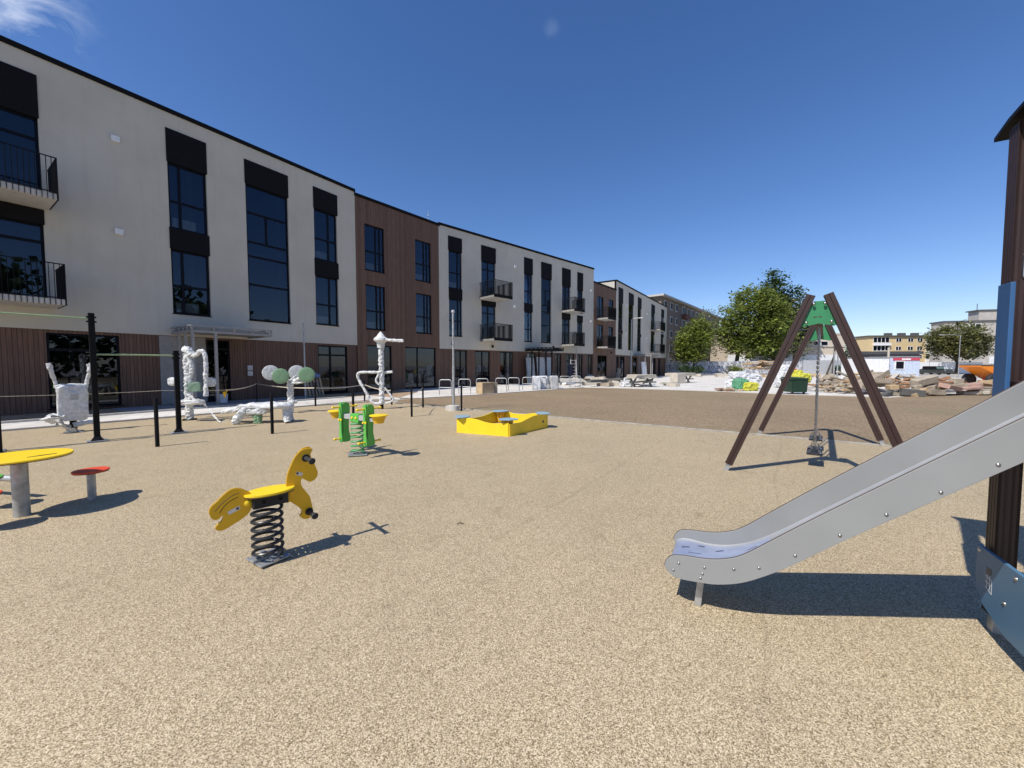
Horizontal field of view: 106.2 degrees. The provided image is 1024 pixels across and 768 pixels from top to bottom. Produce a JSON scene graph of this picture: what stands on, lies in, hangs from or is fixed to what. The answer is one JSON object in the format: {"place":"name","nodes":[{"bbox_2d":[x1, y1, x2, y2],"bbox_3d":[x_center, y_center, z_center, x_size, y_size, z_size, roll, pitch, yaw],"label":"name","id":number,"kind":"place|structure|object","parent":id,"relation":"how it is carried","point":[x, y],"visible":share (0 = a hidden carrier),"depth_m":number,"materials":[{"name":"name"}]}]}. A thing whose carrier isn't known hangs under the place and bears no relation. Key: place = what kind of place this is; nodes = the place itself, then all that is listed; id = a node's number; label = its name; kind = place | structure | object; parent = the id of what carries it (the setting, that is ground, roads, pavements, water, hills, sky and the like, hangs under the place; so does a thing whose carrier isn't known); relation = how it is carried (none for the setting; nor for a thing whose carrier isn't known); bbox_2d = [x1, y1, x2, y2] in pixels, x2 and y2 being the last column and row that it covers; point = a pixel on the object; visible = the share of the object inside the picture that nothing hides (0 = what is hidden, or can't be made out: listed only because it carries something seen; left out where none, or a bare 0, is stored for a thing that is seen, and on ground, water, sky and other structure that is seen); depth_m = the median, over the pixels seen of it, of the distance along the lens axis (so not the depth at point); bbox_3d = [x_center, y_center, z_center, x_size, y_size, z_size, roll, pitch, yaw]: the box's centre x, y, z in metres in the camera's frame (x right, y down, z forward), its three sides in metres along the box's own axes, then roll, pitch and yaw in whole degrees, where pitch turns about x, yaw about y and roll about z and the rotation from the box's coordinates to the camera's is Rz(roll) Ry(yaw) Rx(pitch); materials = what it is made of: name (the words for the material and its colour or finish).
{"place":"outdoors","nodes":[
{"label":"outdoors","id":0,"kind":"place"},
{"bbox_2d":[1,396,399,428],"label":"path","id":1,"kind":"structure","parent":0,"point":[129,416],"depth_m":12.20,"materials":[{"name":"concrete"}]},
{"bbox_2d":[1,390,416,420],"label":"sand strip","id":2,"kind":"object","parent":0,"point":[397,393],"visible":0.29,"depth_m":16.41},
{"bbox_2d":[111,396,321,411],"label":"entrance paving","id":3,"kind":"structure","parent":0,"point":[142,408],"depth_m":15.08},
{"bbox_2d":[302,323,306,397],"bbox_3d":[-9.690,-1.065,17.970,0.120,3.535,0.117,0,3,0],"label":"street lamp","id":4,"kind":"object","parent":3,"relation":"on","point":[305,395],"visible":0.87,"depth_m":17.92,"materials":[{"name":"metal"}]},
{"bbox_2d":[5,373,980,415],"bbox_3d":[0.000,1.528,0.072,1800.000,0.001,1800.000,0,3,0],"label":"ground","id":5,"kind":"structure","parent":0,"point":[952,375],"depth_m":28.56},
{"bbox_2d":[1,396,345,423],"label":"kerb edging","id":6,"kind":"object","parent":5,"relation":"on","point":[54,418],"visible":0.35,"depth_m":12.51,"materials":[{"name":"concrete"}]},
{"bbox_2d":[2,399,390,430],"bbox_3d":[-14.762,1.310,4.646,0.478,0.145,30.764,2,3,38],"label":"kerb edging","id":7,"kind":"object","parent":5,"relation":"on","point":[26,428],"visible":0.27,"depth_m":10.69,"materials":[{"name":"concrete"}]},
{"bbox_2d":[0,35,666,415],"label":"apartment building","id":8,"kind":"structure","parent":5,"relation":"on","point":[134,223],"depth_m":16.73,"materials":[{"name":"paint"}]},
{"bbox_2d":[0,107,40,189],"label":"window","id":9,"kind":"structure","parent":8,"relation":"in","point":[35,139],"depth_m":12.15,"materials":[{"name":"black metal"}]},
{"bbox_2d":[0,217,46,297],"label":"window","id":10,"kind":"structure","parent":8,"relation":"in","point":[41,242],"depth_m":12.26,"materials":[{"name":"black metal"}]},
{"bbox_2d":[46,333,122,409],"bbox_3d":[-14.612,-0.445,13.198,0.215,2.507,1.750,2,3,33],"label":"window","id":11,"kind":"structure","parent":8,"relation":"in","point":[47,334],"depth_m":13.11,"materials":[{"name":"black metal"}]},
{"bbox_2d":[167,162,208,236],"bbox_3d":[-13.007,-7.332,15.411,0.285,2.517,1.290,2,3,33],"label":"window","id":12,"kind":"structure","parent":8,"relation":"in","point":[177,223],"depth_m":15.26,"materials":[{"name":"black metal"}]},
{"bbox_2d":[171,249,210,316],"bbox_3d":[-13.007,-4.026,15.567,0.285,2.517,1.290,2,3,33],"label":"window","id":13,"kind":"structure","parent":8,"relation":"in","point":[183,308],"depth_m":15.41,"materials":[{"name":"black metal"}]},
{"bbox_2d":[206,340,232,401],"bbox_3d":[-12.512,-0.578,16.428,0.215,2.587,0.900,2,3,33],"label":"door frame","id":14,"kind":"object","parent":8,"relation":"in","point":[228,359],"depth_m":16.72,"materials":[{"name":"metal"}]},
{"bbox_2d":[245,184,289,323],"bbox_3d":[-11.350,-5.905,17.941,0.185,6.047,1.880,2,3,33],"label":"window","id":15,"kind":"structure","parent":8,"relation":"in","point":[265,218],"depth_m":18.00,"materials":[{"name":"black metal"}]},
{"bbox_2d":[314,209,337,263],"bbox_3d":[-9.856,-7.731,20.249,0.285,2.557,1.320,2,3,33],"label":"window","id":16,"kind":"structure","parent":8,"relation":"in","point":[319,255],"depth_m":20.36,"materials":[{"name":"black metal"}]},
{"bbox_2d":[315,275,339,326],"bbox_3d":[-9.856,-4.364,20.408,0.285,2.537,1.320,2,3,33],"label":"window","id":17,"kind":"structure","parent":8,"relation":"in","point":[320,320],"depth_m":20.53,"materials":[{"name":"black metal"}]},
{"bbox_2d":[318,345,347,393],"bbox_3d":[-9.664,-0.784,20.810,0.215,2.547,1.760,2,3,33],"label":"window","id":18,"kind":"structure","parent":8,"relation":"in","point":[330,379],"depth_m":20.75,"materials":[{"name":"black metal"}]},
{"bbox_2d":[364,224,384,273],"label":"window","id":19,"kind":"structure","parent":8,"relation":"in","point":[368,266],"depth_m":22.76,"materials":[{"name":"black metal"}]},
{"bbox_2d":[366,284,385,330],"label":"window","id":20,"kind":"structure","parent":8,"relation":"in","point":[369,325],"depth_m":22.96,"materials":[{"name":"black metal"}]},
{"bbox_2d":[367,345,392,390],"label":"window","id":21,"kind":"structure","parent":8,"relation":"in","point":[367,345],"depth_m":23.44,"materials":[{"name":"black metal"}]},
{"bbox_2d":[405,347,434,388],"bbox_3d":[-6.042,-1.075,25.492,0.185,2.687,2.550,2,3,39],"label":"window","id":22,"kind":"structure","parent":8,"relation":"in","point":[405,347],"depth_m":25.34,"materials":[{"name":"black metal"}]},
{"bbox_2d":[415,239,431,283],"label":"window","id":23,"kind":"structure","parent":8,"relation":"in","point":[418,277],"depth_m":25.48,"materials":[{"name":"black metal"}]},
{"bbox_2d":[416,293,430,333],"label":"window","id":24,"kind":"structure","parent":8,"relation":"in","point":[421,330],"depth_m":25.75,"materials":[{"name":"black glass"}]},
{"bbox_2d":[448,250,460,289],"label":"window","id":25,"kind":"structure","parent":8,"relation":"in","point":[453,285],"depth_m":27.48,"materials":[{"name":"black glass"}]},
{"bbox_2d":[449,299,460,336],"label":"window","id":26,"kind":"structure","parent":8,"relation":"in","point":[450,331],"depth_m":27.64,"materials":[{"name":"black glass"}]},
{"bbox_2d":[455,350,467,385],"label":"window","id":27,"kind":"structure","parent":8,"relation":"in","point":[455,350],"depth_m":28.05,"materials":[{"name":"black glass"}]},
{"bbox_2d":[500,352,513,383],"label":"window","id":28,"kind":"structure","parent":8,"relation":"in","point":[500,352],"depth_m":31.08,"materials":[{"name":"black glass"}]},
{"bbox_2d":[524,312,531,341],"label":"window","id":29,"kind":"structure","parent":8,"relation":"in","point":[529,317],"depth_m":32.64,"materials":[{"name":"black glass"}]},
{"bbox_2d":[524,274,532,304],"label":"window","id":30,"kind":"structure","parent":8,"relation":"in","point":[527,278],"depth_m":32.44,"materials":[{"name":"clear glass"}]},
{"bbox_2d":[541,278,550,342],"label":"window","id":31,"kind":"structure","parent":8,"relation":"in","point":[545,283],"depth_m":34.03,"materials":[{"name":"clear glass"}]},
{"bbox_2d":[555,354,560,378],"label":"window","id":32,"kind":"structure","parent":8,"relation":"in","point":[557,356],"depth_m":35.42,"materials":[{"name":"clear glass"}]},
{"bbox_2d":[562,286,568,309],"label":"window","id":33,"kind":"structure","parent":8,"relation":"in","point":[565,290],"depth_m":35.82,"materials":[{"name":"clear glass"}]},
{"bbox_2d":[562,319,568,343],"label":"window","id":34,"kind":"structure","parent":8,"relation":"in","point":[565,323],"depth_m":35.95,"materials":[{"name":"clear glass"}]},
{"bbox_2d":[565,354,573,377],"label":"window","id":35,"kind":"structure","parent":8,"relation":"in","point":[568,356],"depth_m":36.55,"materials":[{"name":"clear glass"}]},
{"bbox_2d":[597,325,602,346],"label":"window","id":36,"kind":"structure","parent":8,"relation":"in","point":[599,327],"depth_m":40.08,"materials":[{"name":"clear glass"}]},
{"bbox_2d":[597,355,605,376],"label":"window","id":37,"kind":"structure","parent":8,"relation":"in","point":[601,370],"depth_m":40.66,"materials":[{"name":"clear glass"}]},
{"bbox_2d":[618,302,622,330],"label":"window","id":38,"kind":"structure","parent":8,"relation":"in","point":[619,304],"depth_m":44.11,"materials":[{"name":"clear glass"}]},
{"bbox_2d":[628,304,632,350],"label":"window","id":39,"kind":"structure","parent":8,"relation":"in","point":[630,306],"depth_m":47.35,"materials":[{"name":"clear glass"}]},
{"bbox_2d":[397,403,891,446],"bbox_3d":[8.736,1.269,5.759,33.197,0.122,0.360,2,3,36],"label":"kerb edging","id":40,"kind":"object","parent":5,"relation":"on","point":[690,428],"visible":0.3,"depth_m":9.00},
{"bbox_2d":[424,387,887,397],"bbox_3d":[6.892,0.488,22.247,22.043,0.130,8.751,0,3,0],"label":"kerb edging","id":41,"kind":"object","parent":5,"relation":"on","point":[638,388],"visible":0.37,"depth_m":21.51,"materials":[{"name":"concrete"}]},
{"bbox_2d":[647,293,721,360],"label":"old block","id":42,"kind":"structure","parent":5,"relation":"on","point":[680,313],"depth_m":77.78,"materials":[{"name":"concrete"}]},
{"bbox_2d":[710,333,844,360],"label":"cream building","id":43,"kind":"structure","parent":5,"relation":"on","point":[826,349],"depth_m":84.12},
{"bbox_2d":[747,268,816,360],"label":"broadleaf tree","id":44,"kind":"object","parent":5,"relation":"on","point":[775,281],"visible":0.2,"depth_m":80.20,"materials":[{"name":"green plant"}]},
{"bbox_2d":[784,294,815,359],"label":"tree","id":45,"kind":"object","parent":5,"relation":"on","point":[798,344],"visible":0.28,"depth_m":78.85,"materials":[{"name":"green plant"}]},
{"bbox_2d":[855,333,930,361],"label":"yellow block","id":46,"kind":"structure","parent":5,"relation":"on","point":[898,342],"depth_m":128.39,"materials":[{"name":"paint"}]},
{"bbox_2d":[873,337,888,342],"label":"window","id":47,"kind":"structure","parent":46,"relation":"in","point":[875,339],"depth_m":128.59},
{"bbox_2d":[919,366,954,374],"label":"parked car","id":48,"kind":"object","parent":5,"relation":"on","point":[938,370],"visible":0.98,"depth_m":65.25,"materials":[{"name":"paint"}]},
{"bbox_2d":[919,362,982,373],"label":"fence","id":49,"kind":"object","parent":5,"relation":"on","point":[948,365],"visible":0.2,"depth_m":71.88,"materials":[{"name":"metal"}]},
{"bbox_2d":[917,318,994,373],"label":"olive tree","id":50,"kind":"object","parent":5,"relation":"on","point":[947,345],"visible":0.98,"depth_m":70.52,"materials":[{"name":"green plant"}]},
{"bbox_2d":[929,304,996,364],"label":"grey block","id":51,"kind":"structure","parent":5,"relation":"on","point":[986,316],"depth_m":109.77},
{"bbox_2d":[0,401,1023,767],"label":"rubber surface","id":52,"kind":"object","parent":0,"point":[538,609],"visible":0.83,"depth_m":2.32,"materials":[{"name":"rubber"}]},
{"bbox_2d":[0,448,73,517],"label":"play table","id":53,"kind":"object","parent":52,"relation":"on","point":[17,461],"visible":0.94,"depth_m":3.81,"materials":[{"name":"yellow plastic"}]},
{"bbox_2d":[40,363,92,432],"bbox_3d":[-9.928,0.313,8.644,0.544,1.588,0.760,0,3,0],"label":"chest press","id":54,"kind":"object","parent":52,"relation":"on","point":[72,404],"visible":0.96,"depth_m":8.64,"materials":[{"name":"metal"}]},
{"bbox_2d":[71,466,109,499],"bbox_3d":[-4.730,1.155,4.329,0.300,0.385,0.300,0,3,0],"label":"round stool","id":55,"kind":"object","parent":52,"relation":"on","point":[90,473],"visible":0.96,"depth_m":4.30,"materials":[{"name":"red plastic"}]},
{"bbox_2d":[0,312,188,451],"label":"pull up bars","id":56,"kind":"object","parent":52,"relation":"on","point":[91,321],"visible":1,"depth_m":7.64,"materials":[{"name":"metal"}]},
{"bbox_2d":[153,398,159,446],"bbox_3d":[-6.590,0.739,7.133,0.064,0.953,0.062,0,3,0],"label":"bollard","id":57,"kind":"object","parent":52,"relation":"on","point":[156,422],"visible":0.82,"depth_m":7.11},
{"bbox_2d":[168,346,225,422],"bbox_3d":[-8.564,-0.016,10.383,2.130,2.068,0.677,1,3,19],"label":"lat pull machine","id":58,"kind":"object","parent":52,"relation":"on","point":[190,401],"visible":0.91,"depth_m":10.44,"materials":[{"name":"metal"}]},
{"bbox_2d":[221,402,293,424],"bbox_3d":[-6.721,0.770,10.133,1.794,0.575,0.649,0,3,-8],"label":"sit up bench","id":59,"kind":"object","parent":52,"relation":"on","point":[257,410],"visible":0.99,"depth_m":9.95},
{"bbox_2d":[209,447,317,567],"bbox_3d":[-1.893,0.941,2.983,0.712,0.839,0.347,-2,3,-36],"label":"spring horse","id":60,"kind":"object","parent":52,"relation":"on","point":[232,506],"visible":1,"depth_m":2.93},
{"bbox_2d":[270,393,273,433],"bbox_3d":[-5.300,0.674,8.491,0.064,0.953,0.062,0,3,0],"label":"bollard","id":61,"kind":"object","parent":52,"relation":"on","point":[271,414],"visible":0.81,"depth_m":8.47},
{"bbox_2d":[262,365,314,411],"bbox_3d":[-7.070,0.176,12.197,1.616,1.540,0.598,-1,3,-11],"label":"arm wheel machine","id":62,"kind":"object","parent":52,"relation":"on","point":[296,373],"visible":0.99,"depth_m":12.17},
{"bbox_2d":[328,402,387,456],"bbox_3d":[-2.609,0.752,6.476,1.429,0.861,0.483,2,3,33],"label":"spring seesaw","id":63,"kind":"object","parent":52,"relation":"on","point":[367,418],"visible":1,"depth_m":6.40,"materials":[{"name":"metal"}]},
{"bbox_2d":[356,331,403,408],"bbox_3d":[-4.551,-0.475,13.363,1.691,2.690,0.468,0,3,0],"label":"twister pole","id":64,"kind":"object","parent":52,"relation":"on","point":[380,339],"visible":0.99,"depth_m":13.29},
{"bbox_2d":[446,310,459,410],"bbox_3d":[-1.979,-0.767,12.922,0.409,3.415,0.413,-1,3,-29],"label":"street lamp","id":65,"kind":"object","parent":52,"relation":"on","point":[453,407],"visible":0.9,"depth_m":12.89,"materials":[{"name":"metal"}]},
{"bbox_2d":[455,410,549,436],"bbox_3d":[-0.190,0.908,9.033,1.538,0.395,2.053,2,3,38],"label":"sandbox","id":66,"kind":"object","parent":52,"relation":"on","point":[506,423],"visible":0.97,"depth_m":8.60,"materials":[{"name":"yellow plastic"}]},
{"bbox_2d":[723,292,902,470],"bbox_3d":[5.037,0.023,6.343,2.068,2.476,3.892,2,3,39],"label":"swing set","id":67,"kind":"object","parent":52,"relation":"on","point":[828,313],"visible":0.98,"depth_m":5.02,"materials":[{"name":"wood"}]},
{"bbox_2d":[806,327,822,455],"bbox_3d":[4.577,0.090,5.776,0.191,1.907,0.490,2,3,39],"label":"hanging swing","id":68,"kind":"object","parent":67,"relation":"hanging from","point":[814,451],"visible":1,"depth_m":5.65,"materials":[{"name":"metal"}]},
{"bbox_2d":[809,334,822,441],"bbox_3d":[5.451,0.039,6.857,0.191,1.907,0.490,2,3,39],"label":"hanging swing","id":69,"kind":"object","parent":67,"relation":"hanging from","point":[818,437],"visible":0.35,"depth_m":6.77,"materials":[{"name":"metal"}]},
{"bbox_2d":[664,101,1023,655],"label":"playground slide","id":70,"kind":"object","parent":52,"relation":"on","point":[980,441],"visible":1,"depth_m":2.06,"materials":[{"name":"silver metal"}]},
{"bbox_2d":[0,0,1023,356],"label":"sky","id":71,"kind":"structure","parent":0,"point":[688,151],"materials":[{"name":"blue"}]},
{"bbox_2d":[396,388,991,444],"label":"topsoil","id":72,"kind":"structure","parent":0,"point":[842,418],"depth_m":13.59,"materials":[{"name":"soil"}]},
{"bbox_2d":[898,388,925,396],"bbox_3d":[19.628,0.426,18.902,0.968,0.426,0.346,1,3,16],"label":"stone block","id":73,"kind":"object","parent":72,"relation":"on","point":[909,392],"depth_m":18.77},
{"bbox_2d":[908,387,928,396],"bbox_3d":[19.998,0.468,19.012,1.155,0.606,0.461,-1,3,-20],"label":"stone block","id":74,"kind":"object","parent":72,"relation":"on","point":[916,394],"depth_m":18.90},
{"bbox_2d":[911,384,921,388],"bbox_3d":[20.395,0.139,19.398,0.370,0.244,0.220,0,3,9],"label":"stone block","id":75,"kind":"object","parent":74,"relation":"on","point":[916,386],"depth_m":19.31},
{"bbox_2d":[910,375,938,385],"bbox_3d":[21.011,-0.159,19.614,1.366,0.633,0.392,0,3,-10],"label":"stone block","id":76,"kind":"object","parent":75,"relation":"on","point":[927,380],"depth_m":19.48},
{"bbox_2d":[938,383,962,391],"bbox_3d":[22.244,0.157,19.522,1.310,0.470,0.481,-1,3,-22],"label":"stone block","id":77,"kind":"object","parent":72,"relation":"on","point":[951,387],"depth_m":19.29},
{"bbox_2d":[956,391,989,394],"bbox_3d":[23.780,0.441,19.853,1.083,0.239,0.482,1,3,12],"label":"stone block","id":78,"kind":"object","parent":72,"relation":"on","point":[970,392],"depth_m":19.68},
{"bbox_2d":[401,374,991,397],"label":"paving","id":79,"kind":"structure","parent":0,"point":[707,382],"depth_m":25.63,"materials":[{"name":"concrete"}]},
{"bbox_2d":[476,382,493,393],"bbox_3d":[-1.450,0.215,20.933,0.850,0.600,0.500,-3,4,-45],"label":"cardboard box","id":80,"kind":"object","parent":79,"relation":"on","point":[484,387],"visible":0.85,"depth_m":20.71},
{"bbox_2d":[525,357,534,382],"bbox_3d":[1.555,-1.116,32.178,0.950,2.192,0.293,-3,4,-43],"label":"door leaf","id":81,"kind":"object","parent":79,"relation":"on","point":[528,366],"visible":0.56,"depth_m":32.05,"materials":[{"name":"metal"}]},
{"bbox_2d":[532,376,540,389],"bbox_3d":[1.550,-0.079,24.628,0.546,0.884,0.528,0,3,-6],"label":"wrapped pallet","id":82,"kind":"object","parent":79,"relation":"on","point":[536,382],"visible":0.93,"depth_m":24.38,"materials":[{"name":"white plastic"}]},
{"bbox_2d":[536,357,544,375],"bbox_3d":[2.505,-1.179,32.976,1.000,2.242,0.298,-3,4,-43],"label":"door leaf","id":83,"kind":"object","parent":79,"relation":"on","point":[542,366],"visible":0.52,"depth_m":33.03,"materials":[{"name":"metal"}]},
{"bbox_2d":[549,376,557,388],"bbox_3d":[2.753,-0.114,25.422,0.540,0.886,0.520,0,3,-5],"label":"wrapped pallet","id":84,"kind":"object","parent":79,"relation":"on","point":[553,382],"visible":0.99,"depth_m":25.18,"materials":[{"name":"plastic"}]},
{"bbox_2d":[626,374,657,386],"bbox_3d":[9.305,-0.229,27.598,2.006,0.902,1.225,-1,3,-20],"label":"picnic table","id":85,"kind":"object","parent":79,"relation":"on","point":[636,376],"visible":1,"depth_m":27.31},
{"bbox_2d":[670,374,685,382],"bbox_3d":[14.500,-0.503,33.614,1.000,0.800,0.800,-1,3,-25],"label":"timber crate","id":86,"kind":"object","parent":79,"relation":"on","point":[679,378],"visible":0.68,"depth_m":33.31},
{"bbox_2d":[668,314,720,369],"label":"tree","id":87,"kind":"object","parent":79,"relation":"on","point":[702,336],"visible":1,"depth_m":60.77,"materials":[{"name":"green plant"}]},
{"bbox_2d":[691,306,734,360],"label":"pale tree","id":88,"kind":"object","parent":79,"relation":"on","point":[709,352],"visible":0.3,"depth_m":70.19,"materials":[{"name":"green plant"}]},
{"bbox_2d":[666,361,801,373],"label":"panel fence","id":89,"kind":"object","parent":79,"relation":"on","point":[712,367],"visible":0.36,"depth_m":66.26,"materials":[{"name":"metal"}]},
{"bbox_2d":[732,378,748,390],"bbox_3d":[13.909,0.046,23.426,0.867,0.825,0.683,0,3,0],"label":"plastic sack","id":90,"kind":"object","parent":79,"relation":"on","point":[737,383],"visible":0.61,"depth_m":23.18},
{"bbox_2d":[725,379,757,387],"bbox_3d":[14.905,0.021,24.916,2.015,0.732,1.077,0,3,0],"label":"plastic sack","id":91,"kind":"object","parent":79,"relation":"on","point":[728,384],"visible":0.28,"depth_m":24.72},
{"bbox_2d":[728,371,745,378],"bbox_3d":[14.706,-0.573,25.099,0.990,0.560,0.898,0,3,0],"label":"plastic sack","id":92,"kind":"object","parent":91,"relation":"on","point":[734,374],"visible":0.8,"depth_m":24.81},
{"bbox_2d":[740,373,762,381],"bbox_3d":[15.388,-0.402,25.103,1.724,0.662,1.056,0,3,0],"label":"plastic sack","id":93,"kind":"object","parent":91,"relation":"on","point":[754,377],"visible":0.58,"depth_m":24.67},
{"bbox_2d":[743,382,758,390],"bbox_3d":[14.343,0.157,23.236,0.979,0.580,0.568,0,3,-10],"label":"plastic sack","id":94,"kind":"object","parent":79,"relation":"on","point":[750,386],"visible":0.91,"depth_m":23.01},
{"bbox_2d":[708,281,804,360],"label":"broadleaf tree","id":95,"kind":"object","parent":79,"relation":"on","point":[741,317],"visible":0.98,"depth_m":67.54,"materials":[{"name":"green plant"}]},
{"bbox_2d":[773,364,796,386],"bbox_3d":[18.537,-0.526,26.170,1.319,1.628,1.040,0,3,0],"label":"plastic sack","id":96,"kind":"object","parent":79,"relation":"on","point":[783,370],"visible":0.34,"depth_m":25.89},
{"bbox_2d":[779,377,809,393],"bbox_3d":[15.200,0.070,20.726,1.000,0.908,0.880,0,3,0],"label":"waste container","id":97,"kind":"object","parent":79,"relation":"on","point":[796,384],"visible":0.89,"depth_m":20.33,"materials":[{"name":"green plastic"}]},
{"bbox_2d":[791,373,811,382],"bbox_3d":[18.485,-0.381,24.626,1.073,0.700,0.802,0,3,0],"label":"plastic sack","id":98,"kind":"object","parent":79,"relation":"on","point":[805,375],"visible":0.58,"depth_m":24.32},
{"bbox_2d":[802,360,840,374],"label":"panel fence","id":99,"kind":"object","parent":79,"relation":"on","point":[808,366],"visible":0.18,"depth_m":61.83,"materials":[{"name":"metal"}]},
{"bbox_2d":[819,373,838,382],"bbox_3d":[25.406,-0.327,30.380,1.980,1.044,1.365,0,3,0],"label":"stone heap","id":100,"kind":"object","parent":79,"relation":"on","point":[824,378],"visible":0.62,"depth_m":30.38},
{"bbox_2d":[841,357,889,378],"bbox_3d":[35.749,-1.565,39.042,2.760,2.250,2.470,0,3,5],"label":"site cabin","id":101,"kind":"object","parent":79,"relation":"on","point":[878,364],"visible":0.33,"depth_m":37.83,"materials":[{"name":"metal"}]},
{"bbox_2d":[881,356,920,378],"bbox_3d":[38.891,-1.622,39.197,2.810,2.350,2.500,0,3,6],"label":"site cabin","id":102,"kind":"object","parent":79,"relation":"on","point":[905,364],"visible":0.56,"depth_m":37.98,"materials":[{"name":"metal"}]},
{"bbox_2d":[959,365,993,382],"bbox_3d":[33.573,-0.566,27.003,3.054,1.579,1.660,0,3,0],"label":"dumper","id":103,"kind":"object","parent":79,"relation":"on","point":[983,372],"visible":0.31,"depth_m":27.09,"materials":[{"name":"orange paint"}]},
{"bbox_2d":[847,351,923,357],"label":"flat roof shed","id":104,"kind":"structure","parent":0,"point":[884,353],"depth_m":46.42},
{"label":"stone block","id":105,"kind":"object","parent":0,"visible":0},
{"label":"stone block","id":106,"kind":"object","parent":105,"relation":"on","visible":0},
{"bbox_2d":[874,378,892,384],"bbox_3d":[18.807,-0.140,19.687,1.124,0.403,0.361,0,3,-3],"label":"stone block","id":107,"kind":"object","parent":106,"relation":"on","point":[881,381],"depth_m":19.53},
{"bbox_3d":[19.127,0.058,20.809,1.419,0.096,0.997,0,3,0],"label":"timber plank","id":108,"kind":"object","parent":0,"visible":0},
{"bbox_2d":[847,369,890,388],"bbox_3d":[18.900,-0.261,20.410,1.687,1.008,0.936,0,3,-6],"label":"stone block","id":109,"kind":"object","parent":108,"relation":"on","point":[876,375],"visible":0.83,"depth_m":20.36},
{"bbox_3d":[-10.900,0.362,16.435,0.044,0.830,0.044,0,3,0],"label":"tape stake","id":110,"kind":"object","parent":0,"visible":0},
{"bbox_2d":[225,383,390,390],"bbox_3d":[-8.281,0.125,15.240,5.156,0.260,5.141,-2,3,-39],"label":"barrier tape","id":111,"kind":"object","parent":110,"relation":"attached to","point":[299,387],"visible":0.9,"depth_m":15.16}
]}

